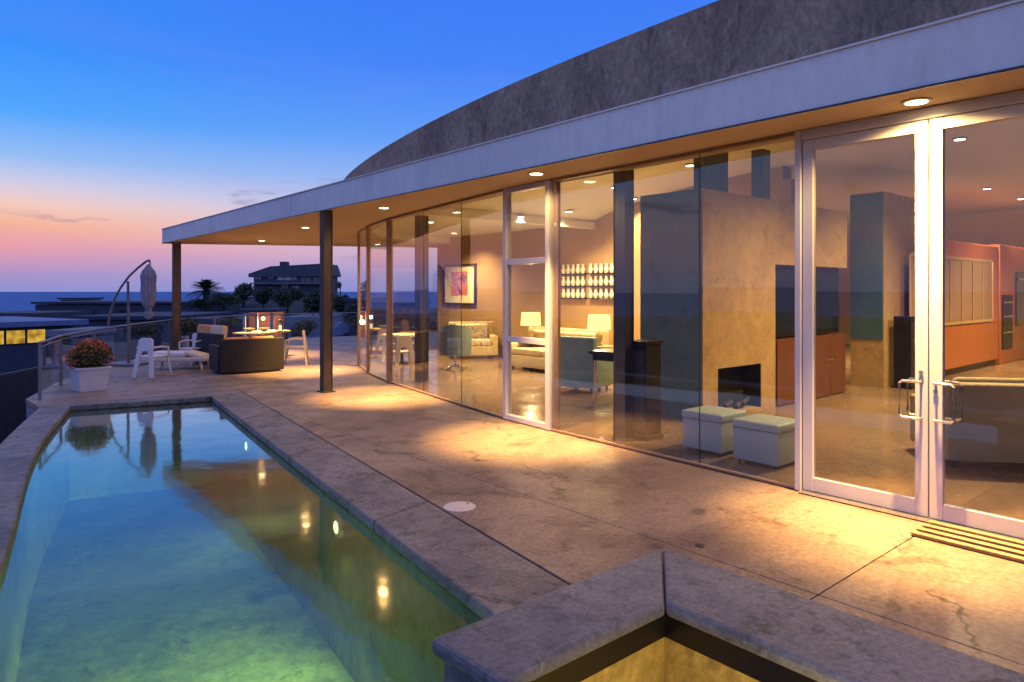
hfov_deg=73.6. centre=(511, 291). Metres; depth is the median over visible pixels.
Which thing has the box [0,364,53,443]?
slatted fence
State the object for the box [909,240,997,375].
display cabinet
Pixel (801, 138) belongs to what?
glass house
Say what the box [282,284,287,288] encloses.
window
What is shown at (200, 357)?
lounger
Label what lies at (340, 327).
neighbour house
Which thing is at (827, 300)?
television
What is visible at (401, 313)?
tree
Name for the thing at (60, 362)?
glass railing
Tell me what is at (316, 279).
window
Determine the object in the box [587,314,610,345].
table lamp
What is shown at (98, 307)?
neighbour house
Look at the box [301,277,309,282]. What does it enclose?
window
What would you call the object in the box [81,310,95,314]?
window
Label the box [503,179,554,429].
window
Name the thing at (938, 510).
glass door
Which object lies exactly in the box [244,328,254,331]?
bowl
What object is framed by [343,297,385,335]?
neighbour house
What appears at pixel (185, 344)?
planter
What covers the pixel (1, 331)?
window
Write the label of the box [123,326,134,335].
window
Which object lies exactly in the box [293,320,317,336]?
tree
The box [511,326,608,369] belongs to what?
sofa
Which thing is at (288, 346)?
white chair
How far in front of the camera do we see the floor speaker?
12.62 m
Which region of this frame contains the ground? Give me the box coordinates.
[215,297,436,326]
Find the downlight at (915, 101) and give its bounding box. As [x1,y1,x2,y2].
[901,97,932,105]
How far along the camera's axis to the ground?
85.22 m
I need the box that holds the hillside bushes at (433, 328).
[20,321,436,424]
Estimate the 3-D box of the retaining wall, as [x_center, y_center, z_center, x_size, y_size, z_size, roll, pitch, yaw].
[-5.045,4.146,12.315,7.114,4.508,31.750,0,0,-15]
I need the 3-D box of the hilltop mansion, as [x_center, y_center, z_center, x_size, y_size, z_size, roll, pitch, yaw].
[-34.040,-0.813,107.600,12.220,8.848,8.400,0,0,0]
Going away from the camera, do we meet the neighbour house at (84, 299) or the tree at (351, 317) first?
the tree at (351, 317)
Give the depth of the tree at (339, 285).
109.93 m
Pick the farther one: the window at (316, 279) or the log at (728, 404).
the window at (316, 279)
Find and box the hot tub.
[432,549,1023,681]
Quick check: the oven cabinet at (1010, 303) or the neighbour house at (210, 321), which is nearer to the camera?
the oven cabinet at (1010, 303)
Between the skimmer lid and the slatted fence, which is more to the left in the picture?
the slatted fence
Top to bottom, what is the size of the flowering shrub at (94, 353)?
0.602 m
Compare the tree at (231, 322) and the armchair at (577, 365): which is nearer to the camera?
the armchair at (577, 365)
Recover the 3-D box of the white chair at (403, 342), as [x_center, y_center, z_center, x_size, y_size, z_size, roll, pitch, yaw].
[-2.513,1.403,15.709,0.517,0.802,0.577,0,0,-20]
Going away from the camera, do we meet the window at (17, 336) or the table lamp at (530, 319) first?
the table lamp at (530, 319)
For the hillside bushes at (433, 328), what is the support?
on the ground
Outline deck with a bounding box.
[26,332,1023,673]
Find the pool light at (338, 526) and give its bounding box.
[333,515,342,537]
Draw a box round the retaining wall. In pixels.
[26,404,35,418]
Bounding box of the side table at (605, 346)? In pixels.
[598,345,612,349]
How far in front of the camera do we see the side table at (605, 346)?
13.05 m
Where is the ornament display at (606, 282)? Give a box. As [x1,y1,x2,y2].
[561,263,612,298]
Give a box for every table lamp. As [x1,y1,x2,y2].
[521,312,540,337]
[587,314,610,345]
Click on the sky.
(122, 122)
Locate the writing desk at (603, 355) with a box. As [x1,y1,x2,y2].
[589,348,612,400]
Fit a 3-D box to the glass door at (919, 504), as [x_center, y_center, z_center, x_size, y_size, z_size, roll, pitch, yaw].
[2.958,0.212,5.775,0.192,3.124,1.010,0,0,-40]
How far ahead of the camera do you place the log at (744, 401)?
10.24 m
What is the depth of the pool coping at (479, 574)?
5.33 m
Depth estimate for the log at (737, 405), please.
10.05 m
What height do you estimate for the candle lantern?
0.320 m
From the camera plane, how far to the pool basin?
6.96 m
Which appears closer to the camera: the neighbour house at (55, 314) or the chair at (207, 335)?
the chair at (207, 335)
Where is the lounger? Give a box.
[148,350,208,369]
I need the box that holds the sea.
[0,292,436,311]
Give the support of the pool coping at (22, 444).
on the retaining wall
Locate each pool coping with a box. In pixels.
[0,406,70,577]
[38,390,234,410]
[212,390,568,618]
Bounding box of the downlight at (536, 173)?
[528,172,544,174]
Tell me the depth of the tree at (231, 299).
79.80 m
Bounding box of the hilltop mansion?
[248,262,340,297]
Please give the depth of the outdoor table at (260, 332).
18.34 m
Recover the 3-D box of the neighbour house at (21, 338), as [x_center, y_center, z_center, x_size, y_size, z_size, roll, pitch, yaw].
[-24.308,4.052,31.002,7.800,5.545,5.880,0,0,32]
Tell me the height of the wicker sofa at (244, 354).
0.762 m
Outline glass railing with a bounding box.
[38,312,372,399]
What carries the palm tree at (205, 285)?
on the ground
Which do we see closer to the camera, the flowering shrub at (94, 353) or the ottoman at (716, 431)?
the ottoman at (716, 431)
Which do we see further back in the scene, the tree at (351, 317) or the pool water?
the tree at (351, 317)
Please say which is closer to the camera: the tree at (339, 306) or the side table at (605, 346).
the side table at (605, 346)
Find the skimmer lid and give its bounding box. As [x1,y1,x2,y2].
[443,501,475,511]
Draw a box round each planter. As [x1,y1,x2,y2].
[67,364,111,391]
[181,336,188,347]
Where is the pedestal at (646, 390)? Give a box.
[632,339,662,440]
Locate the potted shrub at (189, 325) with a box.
[181,315,200,336]
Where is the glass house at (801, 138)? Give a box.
[161,0,1023,540]
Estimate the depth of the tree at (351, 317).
31.61 m
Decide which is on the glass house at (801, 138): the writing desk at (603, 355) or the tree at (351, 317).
the writing desk at (603, 355)
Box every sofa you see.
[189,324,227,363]
[209,336,283,373]
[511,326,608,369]
[910,377,1023,466]
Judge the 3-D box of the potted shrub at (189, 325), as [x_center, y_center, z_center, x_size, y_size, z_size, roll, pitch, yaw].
[-9.672,1.073,20.583,0.728,0.740,0.698,0,0,-41]
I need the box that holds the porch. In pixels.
[236,309,286,338]
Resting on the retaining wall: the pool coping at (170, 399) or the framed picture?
the pool coping at (170, 399)
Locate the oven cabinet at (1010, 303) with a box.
[987,244,1023,363]
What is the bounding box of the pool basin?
[0,396,482,681]
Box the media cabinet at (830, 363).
[775,333,845,406]
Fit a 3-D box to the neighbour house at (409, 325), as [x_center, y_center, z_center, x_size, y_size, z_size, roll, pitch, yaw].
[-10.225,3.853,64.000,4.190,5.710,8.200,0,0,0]
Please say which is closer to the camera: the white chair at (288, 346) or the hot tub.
the hot tub
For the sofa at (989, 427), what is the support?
on the glass house at (801, 138)
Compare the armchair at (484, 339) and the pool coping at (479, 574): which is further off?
the armchair at (484, 339)
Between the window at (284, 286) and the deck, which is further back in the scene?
the window at (284, 286)
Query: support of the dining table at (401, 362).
on the glass house at (801, 138)
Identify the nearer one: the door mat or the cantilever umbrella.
the door mat
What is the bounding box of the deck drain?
[695,544,704,547]
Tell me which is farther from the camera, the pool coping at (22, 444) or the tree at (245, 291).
the tree at (245, 291)
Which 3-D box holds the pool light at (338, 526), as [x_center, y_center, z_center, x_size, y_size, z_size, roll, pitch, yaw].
[-1.556,2.100,6.102,0.042,0.200,0.200,0,0,-33]
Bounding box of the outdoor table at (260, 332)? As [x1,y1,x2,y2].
[233,330,290,345]
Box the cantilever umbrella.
[107,259,156,366]
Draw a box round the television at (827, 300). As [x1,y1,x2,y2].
[775,266,838,337]
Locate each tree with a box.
[51,333,73,380]
[131,322,159,354]
[183,298,214,311]
[185,278,226,311]
[210,292,243,311]
[218,317,240,336]
[233,282,255,306]
[253,286,276,308]
[271,287,304,315]
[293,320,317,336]
[302,289,335,314]
[334,294,349,311]
[337,281,341,295]
[342,303,356,328]
[393,303,414,332]
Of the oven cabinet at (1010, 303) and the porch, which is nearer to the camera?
the oven cabinet at (1010, 303)
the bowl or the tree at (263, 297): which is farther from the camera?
the tree at (263, 297)
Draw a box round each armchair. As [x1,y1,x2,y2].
[448,321,497,357]
[561,336,612,392]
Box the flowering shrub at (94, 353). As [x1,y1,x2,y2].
[65,338,114,368]
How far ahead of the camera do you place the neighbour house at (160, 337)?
44.00 m
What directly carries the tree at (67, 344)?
on the ground
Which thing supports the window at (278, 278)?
in the hilltop mansion
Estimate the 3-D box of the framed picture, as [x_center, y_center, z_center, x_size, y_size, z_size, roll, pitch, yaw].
[-1.590,-0.210,20.601,0.050,1.220,1.679,0,0,-41]
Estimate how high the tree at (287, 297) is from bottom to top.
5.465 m
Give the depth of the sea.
2576.95 m
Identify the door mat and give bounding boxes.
[910,520,1023,563]
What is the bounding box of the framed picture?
[443,263,476,304]
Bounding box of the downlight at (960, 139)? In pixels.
[952,137,967,140]
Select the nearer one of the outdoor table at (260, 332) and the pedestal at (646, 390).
the pedestal at (646, 390)
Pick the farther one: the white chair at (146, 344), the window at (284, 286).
the window at (284, 286)
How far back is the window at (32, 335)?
29.88 m
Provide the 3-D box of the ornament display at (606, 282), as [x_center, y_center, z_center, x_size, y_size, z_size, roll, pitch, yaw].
[1.812,-0.242,16.563,0.120,0.855,1.754,0,0,-41]
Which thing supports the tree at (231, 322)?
on the ground
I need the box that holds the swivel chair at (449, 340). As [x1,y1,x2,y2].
[439,325,471,369]
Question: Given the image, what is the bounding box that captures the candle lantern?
[276,320,283,331]
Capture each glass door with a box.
[803,120,928,516]
[929,103,1023,538]
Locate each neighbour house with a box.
[0,311,90,327]
[0,316,88,418]
[31,301,224,314]
[46,327,115,384]
[57,297,103,300]
[69,312,233,361]
[181,314,287,344]
[285,313,348,338]
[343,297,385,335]
[393,302,429,332]
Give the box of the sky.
[0,0,717,291]
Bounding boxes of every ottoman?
[682,405,745,455]
[732,414,794,468]
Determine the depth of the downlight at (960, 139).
10.86 m
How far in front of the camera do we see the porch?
35.23 m
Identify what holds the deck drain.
in the deck
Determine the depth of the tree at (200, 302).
69.35 m
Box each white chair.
[132,338,171,377]
[176,333,204,365]
[284,330,308,364]
[393,335,414,370]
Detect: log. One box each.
[723,400,732,407]
[733,402,740,408]
[741,397,749,405]
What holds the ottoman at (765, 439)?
on the glass house at (801, 138)
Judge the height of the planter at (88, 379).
0.446 m
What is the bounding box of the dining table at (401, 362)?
[381,333,414,364]
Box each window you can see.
[0,330,3,344]
[5,329,24,344]
[26,328,45,343]
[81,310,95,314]
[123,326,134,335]
[277,277,290,279]
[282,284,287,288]
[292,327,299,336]
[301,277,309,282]
[314,277,319,282]
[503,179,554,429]
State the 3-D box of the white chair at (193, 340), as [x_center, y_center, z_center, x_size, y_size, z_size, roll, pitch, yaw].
[-7.908,1.424,16.913,0.489,0.760,0.547,0,0,19]
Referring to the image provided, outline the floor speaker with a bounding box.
[891,316,914,389]
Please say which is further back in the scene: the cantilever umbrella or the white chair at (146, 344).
the cantilever umbrella
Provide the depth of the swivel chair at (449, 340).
15.52 m
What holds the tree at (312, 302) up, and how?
on the ground
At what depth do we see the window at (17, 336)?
29.22 m
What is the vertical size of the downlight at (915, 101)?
0.016 m
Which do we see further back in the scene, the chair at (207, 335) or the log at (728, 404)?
the chair at (207, 335)
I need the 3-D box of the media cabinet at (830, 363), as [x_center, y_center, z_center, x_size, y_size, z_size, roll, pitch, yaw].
[4.915,1.269,11.467,2.426,1.040,0.335,0,0,-41]
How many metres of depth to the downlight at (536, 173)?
8.33 m
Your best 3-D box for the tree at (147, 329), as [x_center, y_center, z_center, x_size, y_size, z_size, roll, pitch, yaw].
[-16.163,3.005,30.152,1.291,3.330,1.567,0,0,-41]

